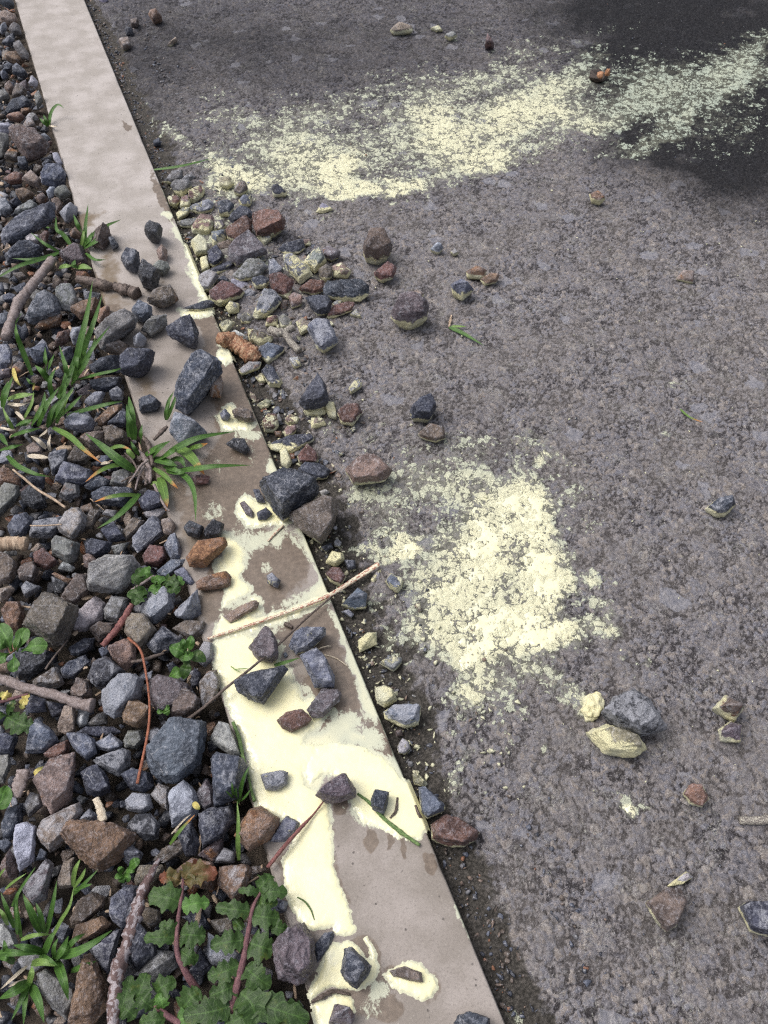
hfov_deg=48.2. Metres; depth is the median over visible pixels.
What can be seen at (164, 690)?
gravel stone
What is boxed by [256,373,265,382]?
loose stone
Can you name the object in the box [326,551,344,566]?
loose stone
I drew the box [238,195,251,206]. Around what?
loose stone
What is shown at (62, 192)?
gravel stone
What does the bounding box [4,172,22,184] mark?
gravel stone
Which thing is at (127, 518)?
gravel stone
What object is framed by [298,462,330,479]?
loose stone
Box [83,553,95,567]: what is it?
gravel stone
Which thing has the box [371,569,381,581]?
loose stone
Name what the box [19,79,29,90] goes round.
gravel stone
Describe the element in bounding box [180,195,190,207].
loose stone
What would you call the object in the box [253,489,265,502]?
kerb stone
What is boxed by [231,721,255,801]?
grass blade
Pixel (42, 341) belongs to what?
gravel stone
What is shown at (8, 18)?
gravel stone
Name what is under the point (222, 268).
loose stone
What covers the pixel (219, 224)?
loose stone
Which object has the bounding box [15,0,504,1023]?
concrete kerb
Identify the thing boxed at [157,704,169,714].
clover seedling
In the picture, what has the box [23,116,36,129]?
gravel stone
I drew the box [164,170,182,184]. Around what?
loose stone
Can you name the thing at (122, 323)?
kerb stone
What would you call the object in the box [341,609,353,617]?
loose stone
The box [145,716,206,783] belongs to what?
gravel stone
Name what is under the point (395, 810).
twig
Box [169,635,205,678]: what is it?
leafy seedling
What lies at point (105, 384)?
gravel stone
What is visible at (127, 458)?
gravel stone
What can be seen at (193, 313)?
paint puddle
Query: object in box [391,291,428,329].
loose stone
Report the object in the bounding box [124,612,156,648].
gravel stone
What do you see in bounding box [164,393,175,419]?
grass sprig
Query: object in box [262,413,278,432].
loose stone
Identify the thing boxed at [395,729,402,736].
loose stone
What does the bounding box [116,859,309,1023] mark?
lobed weed
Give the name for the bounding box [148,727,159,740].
gravel stone
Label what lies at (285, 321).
loose stone
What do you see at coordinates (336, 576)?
loose stone
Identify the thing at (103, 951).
gravel stone
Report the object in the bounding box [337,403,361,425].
loose stone
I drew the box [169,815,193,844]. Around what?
grass sprig
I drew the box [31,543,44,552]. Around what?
gravel stone
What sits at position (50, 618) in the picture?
gravel stone
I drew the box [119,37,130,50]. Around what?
loose stone
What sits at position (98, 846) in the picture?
gravel stone
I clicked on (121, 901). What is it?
gravel stone
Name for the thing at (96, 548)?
gravel stone
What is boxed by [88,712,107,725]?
gravel stone
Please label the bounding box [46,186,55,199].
gravel stone
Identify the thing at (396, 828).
grass stalk
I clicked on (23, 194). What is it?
gravel stone
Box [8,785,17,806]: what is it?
gravel stone
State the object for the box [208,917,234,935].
gravel stone
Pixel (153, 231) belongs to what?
kerb stone
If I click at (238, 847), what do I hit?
grass sprig
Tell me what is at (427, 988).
paint puddle
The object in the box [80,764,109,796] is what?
gravel stone
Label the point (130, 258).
kerb stone
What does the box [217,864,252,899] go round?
gravel stone
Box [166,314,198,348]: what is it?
kerb stone
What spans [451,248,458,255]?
loose stone
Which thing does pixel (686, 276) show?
loose stone
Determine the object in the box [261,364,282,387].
loose stone
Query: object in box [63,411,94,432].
gravel stone
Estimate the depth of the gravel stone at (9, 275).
1.79 m
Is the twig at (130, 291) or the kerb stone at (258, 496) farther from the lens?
the twig at (130, 291)
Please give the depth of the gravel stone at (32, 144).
2.03 m
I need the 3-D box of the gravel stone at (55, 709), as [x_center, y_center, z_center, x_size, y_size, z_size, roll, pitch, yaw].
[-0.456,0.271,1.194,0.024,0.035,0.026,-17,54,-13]
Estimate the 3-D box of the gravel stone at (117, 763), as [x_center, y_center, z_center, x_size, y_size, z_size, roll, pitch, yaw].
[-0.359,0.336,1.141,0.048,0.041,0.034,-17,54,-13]
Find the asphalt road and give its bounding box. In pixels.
[84,0,767,1023]
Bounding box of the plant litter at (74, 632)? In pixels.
[0,38,296,1017]
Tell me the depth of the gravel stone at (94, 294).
1.77 m
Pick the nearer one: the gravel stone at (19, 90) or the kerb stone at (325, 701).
the kerb stone at (325, 701)
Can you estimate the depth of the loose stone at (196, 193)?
1.93 m
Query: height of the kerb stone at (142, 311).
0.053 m
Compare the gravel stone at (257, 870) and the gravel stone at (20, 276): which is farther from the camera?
the gravel stone at (20, 276)
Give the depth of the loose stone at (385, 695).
1.18 m
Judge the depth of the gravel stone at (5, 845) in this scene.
1.08 m
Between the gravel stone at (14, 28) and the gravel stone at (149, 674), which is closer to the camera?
the gravel stone at (149, 674)
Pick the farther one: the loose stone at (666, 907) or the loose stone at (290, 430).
the loose stone at (290, 430)
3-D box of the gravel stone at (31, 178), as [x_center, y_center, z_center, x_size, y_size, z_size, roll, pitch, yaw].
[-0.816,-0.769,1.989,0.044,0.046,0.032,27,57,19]
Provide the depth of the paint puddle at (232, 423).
1.50 m
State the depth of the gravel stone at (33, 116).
2.19 m
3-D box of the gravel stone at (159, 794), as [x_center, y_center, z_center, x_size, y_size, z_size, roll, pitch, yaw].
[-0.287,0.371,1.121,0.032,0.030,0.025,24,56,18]
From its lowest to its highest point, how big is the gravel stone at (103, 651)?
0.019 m
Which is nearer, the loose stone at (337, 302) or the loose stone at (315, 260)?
the loose stone at (337, 302)
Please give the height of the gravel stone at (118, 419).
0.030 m
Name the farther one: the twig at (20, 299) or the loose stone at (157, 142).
the loose stone at (157, 142)
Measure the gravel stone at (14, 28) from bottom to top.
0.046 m
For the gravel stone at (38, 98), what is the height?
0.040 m
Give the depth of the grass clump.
1.42 m
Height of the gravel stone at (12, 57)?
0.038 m
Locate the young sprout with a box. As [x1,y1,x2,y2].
[114,858,139,882]
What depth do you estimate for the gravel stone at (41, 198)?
1.94 m
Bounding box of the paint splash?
[394,481,630,814]
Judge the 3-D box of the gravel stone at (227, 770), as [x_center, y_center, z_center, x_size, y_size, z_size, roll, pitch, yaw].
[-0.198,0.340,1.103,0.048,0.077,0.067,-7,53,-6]
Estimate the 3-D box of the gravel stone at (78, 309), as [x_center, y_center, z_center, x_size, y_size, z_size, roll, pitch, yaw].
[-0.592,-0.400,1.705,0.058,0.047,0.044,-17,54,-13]
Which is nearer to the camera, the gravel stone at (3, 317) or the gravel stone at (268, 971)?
the gravel stone at (268, 971)
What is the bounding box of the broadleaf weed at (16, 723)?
[0,690,33,734]
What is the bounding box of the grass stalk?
[357,793,420,845]
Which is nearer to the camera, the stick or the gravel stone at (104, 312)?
the stick
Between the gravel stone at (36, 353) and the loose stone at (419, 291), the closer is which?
the gravel stone at (36, 353)
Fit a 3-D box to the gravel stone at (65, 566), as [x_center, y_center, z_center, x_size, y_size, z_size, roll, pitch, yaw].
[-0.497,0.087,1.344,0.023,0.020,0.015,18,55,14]
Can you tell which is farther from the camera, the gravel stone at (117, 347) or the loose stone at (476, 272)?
the loose stone at (476, 272)
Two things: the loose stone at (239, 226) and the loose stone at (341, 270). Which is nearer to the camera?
the loose stone at (341, 270)
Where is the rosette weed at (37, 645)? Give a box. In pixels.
[0,623,47,671]
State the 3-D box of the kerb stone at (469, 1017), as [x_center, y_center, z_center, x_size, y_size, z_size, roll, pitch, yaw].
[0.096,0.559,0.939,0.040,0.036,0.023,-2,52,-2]
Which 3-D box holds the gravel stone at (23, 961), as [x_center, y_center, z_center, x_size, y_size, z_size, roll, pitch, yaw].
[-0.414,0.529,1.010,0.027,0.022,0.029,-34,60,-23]
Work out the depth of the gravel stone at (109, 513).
1.41 m
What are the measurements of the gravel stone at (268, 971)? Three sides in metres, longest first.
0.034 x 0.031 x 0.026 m
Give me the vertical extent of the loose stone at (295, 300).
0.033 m
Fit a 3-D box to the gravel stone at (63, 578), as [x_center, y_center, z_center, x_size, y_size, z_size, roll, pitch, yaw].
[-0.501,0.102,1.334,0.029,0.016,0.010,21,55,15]
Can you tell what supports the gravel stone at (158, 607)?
on the gravel fill
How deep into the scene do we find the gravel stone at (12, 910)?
1.05 m
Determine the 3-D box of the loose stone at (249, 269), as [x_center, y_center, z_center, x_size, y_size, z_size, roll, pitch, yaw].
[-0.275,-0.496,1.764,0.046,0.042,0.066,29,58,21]
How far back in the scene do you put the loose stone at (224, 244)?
1.83 m
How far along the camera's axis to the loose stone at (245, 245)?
1.77 m
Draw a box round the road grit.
[86,0,766,1023]
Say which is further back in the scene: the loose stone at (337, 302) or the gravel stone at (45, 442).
the loose stone at (337, 302)
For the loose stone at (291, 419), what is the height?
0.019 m
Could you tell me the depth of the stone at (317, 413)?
1.53 m
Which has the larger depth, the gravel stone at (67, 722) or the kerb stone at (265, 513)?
the kerb stone at (265, 513)
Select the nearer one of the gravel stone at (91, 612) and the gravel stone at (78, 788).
the gravel stone at (78, 788)
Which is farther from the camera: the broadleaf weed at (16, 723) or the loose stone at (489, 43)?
the loose stone at (489, 43)
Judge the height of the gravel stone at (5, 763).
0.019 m
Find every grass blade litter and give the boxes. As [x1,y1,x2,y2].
[154,159,207,169]
[231,658,298,672]
[449,325,482,344]
[680,409,701,421]
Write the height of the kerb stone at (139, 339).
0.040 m
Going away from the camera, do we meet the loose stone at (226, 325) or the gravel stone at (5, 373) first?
the gravel stone at (5, 373)
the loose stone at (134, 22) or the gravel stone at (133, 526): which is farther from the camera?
the loose stone at (134, 22)
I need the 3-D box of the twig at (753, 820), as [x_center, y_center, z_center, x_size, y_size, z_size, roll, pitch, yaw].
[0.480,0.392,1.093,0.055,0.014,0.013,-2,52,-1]
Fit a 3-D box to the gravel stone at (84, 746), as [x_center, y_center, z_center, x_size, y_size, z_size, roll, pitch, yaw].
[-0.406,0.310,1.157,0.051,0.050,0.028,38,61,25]
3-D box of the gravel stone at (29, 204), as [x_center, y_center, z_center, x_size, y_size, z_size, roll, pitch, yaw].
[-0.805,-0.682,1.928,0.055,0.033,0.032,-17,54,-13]
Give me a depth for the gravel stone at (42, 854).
1.07 m
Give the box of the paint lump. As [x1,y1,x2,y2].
[580,691,604,721]
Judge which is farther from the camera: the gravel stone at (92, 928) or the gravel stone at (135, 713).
the gravel stone at (135, 713)
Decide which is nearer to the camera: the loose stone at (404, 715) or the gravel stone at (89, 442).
the loose stone at (404, 715)
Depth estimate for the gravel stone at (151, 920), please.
1.02 m
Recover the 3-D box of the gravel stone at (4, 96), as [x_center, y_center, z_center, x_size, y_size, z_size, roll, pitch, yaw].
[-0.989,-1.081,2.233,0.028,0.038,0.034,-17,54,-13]
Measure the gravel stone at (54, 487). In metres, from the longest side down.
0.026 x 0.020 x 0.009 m
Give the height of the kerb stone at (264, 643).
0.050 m
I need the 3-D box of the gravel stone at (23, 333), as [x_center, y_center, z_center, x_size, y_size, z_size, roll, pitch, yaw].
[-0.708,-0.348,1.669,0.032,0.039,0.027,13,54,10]
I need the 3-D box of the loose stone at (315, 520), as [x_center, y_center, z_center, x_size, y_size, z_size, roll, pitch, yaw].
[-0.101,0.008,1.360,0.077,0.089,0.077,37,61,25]
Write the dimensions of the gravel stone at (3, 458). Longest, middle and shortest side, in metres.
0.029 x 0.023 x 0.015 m
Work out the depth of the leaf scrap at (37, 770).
1.11 m
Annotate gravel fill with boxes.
[0,6,292,1023]
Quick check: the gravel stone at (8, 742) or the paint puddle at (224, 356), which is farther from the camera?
the paint puddle at (224, 356)
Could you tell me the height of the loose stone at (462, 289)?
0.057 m
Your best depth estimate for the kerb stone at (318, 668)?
1.18 m
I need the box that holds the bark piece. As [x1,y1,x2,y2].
[215,331,261,362]
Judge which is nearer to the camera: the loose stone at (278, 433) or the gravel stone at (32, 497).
the gravel stone at (32, 497)
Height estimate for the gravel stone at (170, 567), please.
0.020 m
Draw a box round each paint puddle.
[178,308,214,317]
[184,240,208,299]
[212,633,429,936]
[213,533,250,607]
[214,592,328,641]
[216,345,235,364]
[217,404,252,430]
[237,495,290,526]
[307,936,379,1002]
[310,993,355,1023]
[382,960,438,1001]
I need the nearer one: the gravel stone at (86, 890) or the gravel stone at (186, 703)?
the gravel stone at (86, 890)
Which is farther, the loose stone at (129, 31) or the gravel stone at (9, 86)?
the loose stone at (129, 31)
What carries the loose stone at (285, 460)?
on the asphalt road
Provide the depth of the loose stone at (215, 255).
1.79 m
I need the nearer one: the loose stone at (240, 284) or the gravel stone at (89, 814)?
the gravel stone at (89, 814)
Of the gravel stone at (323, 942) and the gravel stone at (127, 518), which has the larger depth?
the gravel stone at (127, 518)
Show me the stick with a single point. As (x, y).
(115, 630)
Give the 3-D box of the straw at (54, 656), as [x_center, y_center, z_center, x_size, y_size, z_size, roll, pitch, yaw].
[-0.464,0.202,1.216,0.005,0.007,0.052,18,55,14]
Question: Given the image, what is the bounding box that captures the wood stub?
[0,536,28,551]
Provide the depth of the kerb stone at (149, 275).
1.68 m
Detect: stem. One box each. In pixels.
[127,637,150,783]
[187,597,330,717]
[266,801,323,868]
[297,897,314,919]
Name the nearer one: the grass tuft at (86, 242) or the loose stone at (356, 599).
the loose stone at (356, 599)
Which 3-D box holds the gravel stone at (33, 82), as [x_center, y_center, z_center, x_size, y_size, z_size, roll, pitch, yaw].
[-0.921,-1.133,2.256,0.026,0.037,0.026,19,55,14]
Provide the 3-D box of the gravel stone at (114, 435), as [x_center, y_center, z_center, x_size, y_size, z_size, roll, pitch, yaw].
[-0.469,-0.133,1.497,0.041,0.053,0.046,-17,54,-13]
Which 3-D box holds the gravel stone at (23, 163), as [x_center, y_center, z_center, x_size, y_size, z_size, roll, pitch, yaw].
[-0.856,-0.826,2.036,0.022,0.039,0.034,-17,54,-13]
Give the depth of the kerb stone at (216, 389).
1.53 m
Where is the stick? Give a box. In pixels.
[100,603,133,647]
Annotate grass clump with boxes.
[85,398,247,527]
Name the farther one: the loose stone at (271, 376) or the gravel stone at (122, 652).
the loose stone at (271, 376)
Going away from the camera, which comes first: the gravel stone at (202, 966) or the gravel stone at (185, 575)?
the gravel stone at (202, 966)
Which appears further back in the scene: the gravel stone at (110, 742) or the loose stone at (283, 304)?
the loose stone at (283, 304)
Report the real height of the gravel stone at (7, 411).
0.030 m
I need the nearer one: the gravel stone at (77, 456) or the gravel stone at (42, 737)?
the gravel stone at (42, 737)
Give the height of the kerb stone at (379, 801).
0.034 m
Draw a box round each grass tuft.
[0,206,119,276]
[0,281,121,476]
[0,860,111,1023]
[40,104,62,127]
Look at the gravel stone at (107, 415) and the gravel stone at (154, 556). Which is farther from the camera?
the gravel stone at (107, 415)
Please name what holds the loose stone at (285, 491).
on the concrete kerb at (401, 900)
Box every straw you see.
[12,469,65,507]
[30,524,61,526]
[45,640,67,669]
[207,562,379,639]
[267,525,283,541]
[324,654,347,666]
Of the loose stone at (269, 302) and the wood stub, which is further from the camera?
the loose stone at (269, 302)
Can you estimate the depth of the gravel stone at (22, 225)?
1.85 m
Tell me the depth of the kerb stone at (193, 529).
1.33 m
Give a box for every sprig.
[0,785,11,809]
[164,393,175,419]
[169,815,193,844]
[225,767,250,859]
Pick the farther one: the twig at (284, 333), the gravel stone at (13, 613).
the twig at (284, 333)
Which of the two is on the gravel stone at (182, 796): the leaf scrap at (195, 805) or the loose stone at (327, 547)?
the leaf scrap at (195, 805)
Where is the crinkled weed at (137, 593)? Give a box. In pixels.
[127,566,184,605]
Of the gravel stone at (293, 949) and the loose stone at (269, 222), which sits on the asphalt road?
the loose stone at (269, 222)
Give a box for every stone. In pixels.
[0,0,13,9]
[0,10,17,26]
[0,22,7,35]
[0,69,8,80]
[0,89,9,103]
[0,122,10,134]
[0,132,8,157]
[0,198,13,216]
[0,202,55,246]
[0,269,12,278]
[0,313,7,328]
[0,344,12,368]
[0,368,11,378]
[0,399,10,421]
[0,450,13,464]
[0,468,20,487]
[0,482,19,516]
[0,552,17,584]
[0,585,14,601]
[0,732,17,754]
[0,754,10,783]
[0,839,11,852]
[0,849,18,879]
[0,923,17,948]
[1,33,15,46]
[1,601,24,630]
[1,804,23,840]
[2,293,15,302]
[2,961,15,968]
[3,62,12,72]
[3,550,16,555]
[4,51,24,64]
[4,81,13,94]
[4,147,19,162]
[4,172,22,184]
[4,240,42,262]
[4,243,10,252]
[4,381,13,395]
[5,95,31,113]
[6,111,24,122]
[6,647,26,661]
[7,417,16,427]
[7,512,32,536]
[8,22,21,36]
[8,124,49,161]
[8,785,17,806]
[9,197,21,211]
[10,906,21,917]
[10,993,20,1005]
[12,63,27,79]
[12,83,26,97]
[12,360,26,377]
[12,690,24,700]
[13,40,28,60]
[13,272,26,280]
[13,282,25,292]
[13,324,28,340]
[13,822,36,871]
[14,199,37,214]
[15,187,34,202]
[15,467,28,474]
[17,156,28,170]
[17,561,38,582]
[17,650,54,680]
[17,945,43,971]
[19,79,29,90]
[19,311,24,319]
[20,108,31,114]
[20,485,46,509]
[21,581,41,597]
[22,170,40,188]
[22,592,78,646]
[22,859,53,904]
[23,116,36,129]
[23,395,34,405]
[23,792,42,817]
[24,289,60,324]
[25,234,38,243]
[25,719,59,753]
[26,112,38,120]
[26,343,50,363]
[26,442,42,454]
[26,476,44,488]
[26,695,46,712]
[28,76,37,87]
[28,768,34,779]
[29,516,61,538]
[30,289,39,299]
[30,375,40,383]
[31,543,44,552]
[32,752,75,814]
[33,548,58,569]
[33,667,64,688]
[33,913,45,938]
[34,90,42,108]
[34,314,61,329]
[35,193,48,203]
[35,339,48,349]
[36,848,47,860]
[36,968,74,1019]
[37,802,83,852]
[38,437,52,450]
[39,230,49,243]
[40,163,66,186]
[41,133,50,141]
[41,381,46,387]
[42,159,52,166]
[43,408,48,421]
[43,740,69,758]
[45,492,55,498]
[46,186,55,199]
[46,247,61,251]
[46,396,57,404]
[46,701,64,717]
[47,222,60,229]
[48,449,68,475]
[50,481,62,491]
[51,197,62,215]
[51,535,79,563]
[51,576,67,593]
[51,922,68,939]
[52,152,62,165]
[52,276,61,288]
[52,572,71,583]
[53,366,63,377]
[53,1015,65,1023]
[54,185,70,200]
[54,329,69,346]
[54,461,92,486]
[54,898,62,913]
[55,283,77,312]
[55,416,64,427]
[56,232,69,237]
[57,507,86,539]
[57,705,75,734]
[57,857,74,888]
[58,346,73,362]
[58,561,74,571]
[59,202,77,223]
[59,243,87,264]
[59,482,80,500]
[59,819,138,872]
[60,655,89,678]
[60,689,69,693]
[60,848,74,861]
[61,573,90,604]
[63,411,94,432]
[66,732,96,761]
[67,446,89,465]
[68,638,94,656]
[68,953,107,1023]
[69,228,80,238]
[69,892,104,925]
[70,297,97,320]
[70,327,80,344]
[70,677,92,698]
[71,956,80,966]
[72,916,111,943]
[73,596,105,631]
[73,781,83,793]
[76,271,89,276]
[76,384,90,395]
[76,709,88,727]
[76,795,88,804]
[77,726,120,737]
[77,883,90,894]
[78,808,97,820]
[79,369,89,380]
[80,431,104,451]
[80,502,92,511]
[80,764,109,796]
[83,291,100,299]
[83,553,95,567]
[84,391,105,405]
[84,475,109,490]
[85,509,101,529]
[85,539,112,557]
[86,341,94,359]
[86,554,140,594]
[87,656,125,688]
[88,355,120,375]
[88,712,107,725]
[89,377,121,391]
[89,621,115,642]
[90,929,121,974]
[91,486,133,507]
[91,885,111,896]
[92,222,111,249]
[93,748,130,776]
[94,308,137,349]
[95,733,122,751]
[96,455,111,466]
[97,306,110,323]
[97,404,121,426]
[99,646,109,656]
[100,521,124,541]
[101,509,116,516]
[101,673,143,718]
[103,425,128,446]
[104,339,128,354]
[104,596,128,622]
[107,411,125,427]
[107,639,136,670]
[108,237,118,249]
[109,386,123,401]
[109,885,137,929]
[110,469,132,486]
[110,542,129,554]
[116,455,132,467]
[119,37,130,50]
[119,348,154,377]
[120,800,125,808]
[121,247,139,273]
[121,768,154,792]
[122,699,153,727]
[122,845,142,865]
[123,511,130,525]
[123,517,144,540]
[123,730,143,749]
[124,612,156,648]
[125,26,132,35]
[125,792,153,813]
[127,813,159,841]
[127,879,134,885]
[128,923,156,970]
[130,17,138,27]
[131,300,152,322]
[132,515,163,552]
[133,332,146,347]
[134,864,164,885]
[135,950,177,981]
[138,258,160,290]
[138,394,160,412]
[138,490,162,510]
[139,586,175,624]
[140,670,152,680]
[141,314,167,336]
[142,545,166,567]
[142,760,148,770]
[142,907,160,929]
[143,508,165,518]
[143,588,151,599]
[144,220,162,243]
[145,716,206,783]
[146,626,182,653]
[147,284,178,308]
[148,8,161,24]
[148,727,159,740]
[149,674,191,714]
[150,783,169,810]
[150,989,156,1001]
[151,848,159,855]
[152,839,183,862]
[153,138,160,146]
[153,260,169,275]
[156,244,167,260]
[157,559,184,576]
[161,518,176,534]
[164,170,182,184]
[164,533,181,558]
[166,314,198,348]
[167,37,177,46]
[167,195,180,208]
[167,662,177,672]
[168,780,200,827]
[169,412,206,442]
[170,688,201,718]
[171,179,191,196]
[173,620,205,638]
[174,349,222,415]
[174,567,194,584]
[174,589,201,619]
[174,995,180,1015]
[176,207,189,220]
[177,218,195,227]
[177,820,199,856]
[179,858,218,889]
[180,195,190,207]
[182,173,195,180]
[184,300,213,310]
[184,520,203,537]
[185,909,211,929]
[186,537,227,567]
[188,185,204,202]
[189,947,211,975]
[190,199,214,214]
[190,667,200,687]
[191,214,214,234]
[191,234,207,256]
[192,474,209,484]
[195,571,231,590]
[196,779,213,809]
[198,269,218,292]
[198,804,235,848]
[198,838,223,861]
[199,641,212,666]
[199,670,219,705]
[200,256,209,272]
[204,519,223,538]
[206,722,215,736]
[206,932,240,965]
[207,245,223,266]
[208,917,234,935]
[209,280,244,306]
[209,376,223,397]
[210,721,240,756]
[210,751,247,806]
[211,229,225,245]
[211,260,233,274]
[214,219,225,230]
[214,848,235,863]
[217,199,234,216]
[217,239,231,248]
[217,275,229,281]
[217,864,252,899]
[219,176,233,188]
[219,319,235,331]
[220,408,230,420]
[223,600,258,622]
[225,215,252,240]
[226,301,238,313]
[226,438,249,454]
[228,205,251,222]
[228,229,266,267]
[231,279,247,287]
[232,330,248,340]
[232,405,253,422]
[233,258,268,280]
[234,181,247,196]
[234,665,287,704]
[234,806,279,851]
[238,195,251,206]
[238,361,260,375]
[240,312,254,323]
[240,501,253,517]
[241,922,247,936]
[242,289,256,296]
[246,327,272,345]
[248,626,278,662]
[251,275,268,288]
[251,866,265,876]
[252,209,285,238]
[253,288,281,319]
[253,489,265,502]
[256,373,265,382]
[257,236,270,244]
[257,507,271,519]
[258,398,271,408]
[258,964,272,991]
[259,342,284,364]
[259,467,318,522]
[260,770,288,790]
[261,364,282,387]
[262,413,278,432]
[265,315,277,326]
[266,573,280,587]
[267,434,313,452]
[268,258,283,274]
[269,272,293,299]
[270,816,299,841]
[271,184,286,197]
[271,898,287,913]
[272,922,314,985]
[274,431,281,436]
[276,709,311,731]
[278,239,304,253]
[278,313,291,327]
[279,300,287,309]
[280,448,291,467]
[283,253,312,283]
[284,425,296,436]
[285,414,299,424]
[288,292,302,308]
[288,626,325,654]
[289,357,300,368]
[289,495,339,544]
[296,317,308,334]
[297,443,318,463]
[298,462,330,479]
[299,279,323,294]
[299,372,328,410]
[299,648,334,688]
[303,239,310,245]
[304,247,326,273]
[304,409,326,416]
[305,295,331,315]
[307,318,337,352]
[307,688,341,718]
[311,418,325,427]
[315,773,355,803]
[315,931,333,962]
[316,203,332,213]
[319,264,332,282]
[319,489,329,494]
[321,245,340,261]
[321,543,332,551]
[323,278,368,301]
[325,401,336,419]
[325,567,346,586]
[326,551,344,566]
[327,301,354,318]
[328,1004,354,1023]
[332,262,350,278]
[333,300,342,304]
[334,539,341,547]
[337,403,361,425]
[340,947,371,988]
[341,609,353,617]
[342,588,367,610]
[344,560,355,570]
[345,453,392,484]
[349,377,361,393]
[350,309,360,317]
[358,632,376,651]
[363,227,392,264]
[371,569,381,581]
[371,789,388,814]
[374,261,396,282]
[375,685,396,707]
[380,656,401,671]
[383,704,420,727]
[385,573,402,592]
[389,966,422,982]
[390,22,412,35]
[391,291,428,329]
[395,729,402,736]
[397,738,409,754]
[410,393,436,422]
[412,771,425,785]
[413,289,423,296]
[418,423,445,442]
[418,786,445,818]
[430,25,442,31]
[430,242,442,254]
[431,814,479,847]
[445,31,457,41]
[450,279,473,300]
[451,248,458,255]
[453,1011,489,1023]
[466,265,486,279]
[480,272,499,285]
[485,33,493,49]
[586,723,646,757]
[589,68,609,82]
[589,190,605,205]
[601,688,667,736]
[645,887,687,931]
[667,871,692,886]
[676,270,693,283]
[683,783,708,807]
[705,495,735,517]
[712,695,743,721]
[718,721,741,742]
[738,901,767,936]
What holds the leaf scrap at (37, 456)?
on the gravel stone at (56, 458)
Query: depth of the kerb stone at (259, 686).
1.16 m
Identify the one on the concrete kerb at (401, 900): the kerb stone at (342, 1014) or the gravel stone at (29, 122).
the kerb stone at (342, 1014)
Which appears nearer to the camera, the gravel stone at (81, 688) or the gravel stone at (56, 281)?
the gravel stone at (81, 688)
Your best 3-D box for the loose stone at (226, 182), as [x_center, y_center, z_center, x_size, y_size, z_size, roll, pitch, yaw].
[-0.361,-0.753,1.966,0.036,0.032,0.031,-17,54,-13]
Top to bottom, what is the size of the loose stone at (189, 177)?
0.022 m
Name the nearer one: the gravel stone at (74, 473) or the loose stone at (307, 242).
the gravel stone at (74, 473)
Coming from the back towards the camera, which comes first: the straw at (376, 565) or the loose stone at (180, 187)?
the loose stone at (180, 187)
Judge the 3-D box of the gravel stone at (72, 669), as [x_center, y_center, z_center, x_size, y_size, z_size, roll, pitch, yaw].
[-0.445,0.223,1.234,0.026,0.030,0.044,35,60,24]
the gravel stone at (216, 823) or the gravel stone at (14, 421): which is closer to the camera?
the gravel stone at (216, 823)
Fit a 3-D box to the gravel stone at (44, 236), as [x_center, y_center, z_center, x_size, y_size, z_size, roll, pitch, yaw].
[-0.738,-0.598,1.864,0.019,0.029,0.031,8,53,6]
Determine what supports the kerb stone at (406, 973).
on the concrete kerb at (401, 900)
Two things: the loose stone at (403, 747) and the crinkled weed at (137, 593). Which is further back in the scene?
the crinkled weed at (137, 593)
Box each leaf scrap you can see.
[27,454,48,458]
[34,766,42,774]
[192,802,199,809]
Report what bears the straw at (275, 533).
on the concrete kerb at (401, 900)
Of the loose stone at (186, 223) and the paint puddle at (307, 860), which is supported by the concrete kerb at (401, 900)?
the paint puddle at (307, 860)
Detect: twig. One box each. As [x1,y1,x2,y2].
[0,256,56,340]
[0,674,95,712]
[75,275,141,299]
[106,858,160,1023]
[131,652,163,662]
[267,324,301,353]
[284,622,292,628]
[311,989,349,1002]
[389,797,398,818]
[414,805,422,817]
[738,815,767,824]
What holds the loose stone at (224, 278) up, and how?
on the asphalt road
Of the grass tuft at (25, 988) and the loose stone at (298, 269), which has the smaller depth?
the grass tuft at (25, 988)
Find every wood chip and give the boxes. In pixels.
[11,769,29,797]
[92,797,106,820]
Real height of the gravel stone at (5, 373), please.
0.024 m
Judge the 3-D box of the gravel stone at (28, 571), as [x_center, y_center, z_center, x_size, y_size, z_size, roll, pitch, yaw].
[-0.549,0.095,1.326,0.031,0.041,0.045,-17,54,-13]
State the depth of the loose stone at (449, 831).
1.06 m

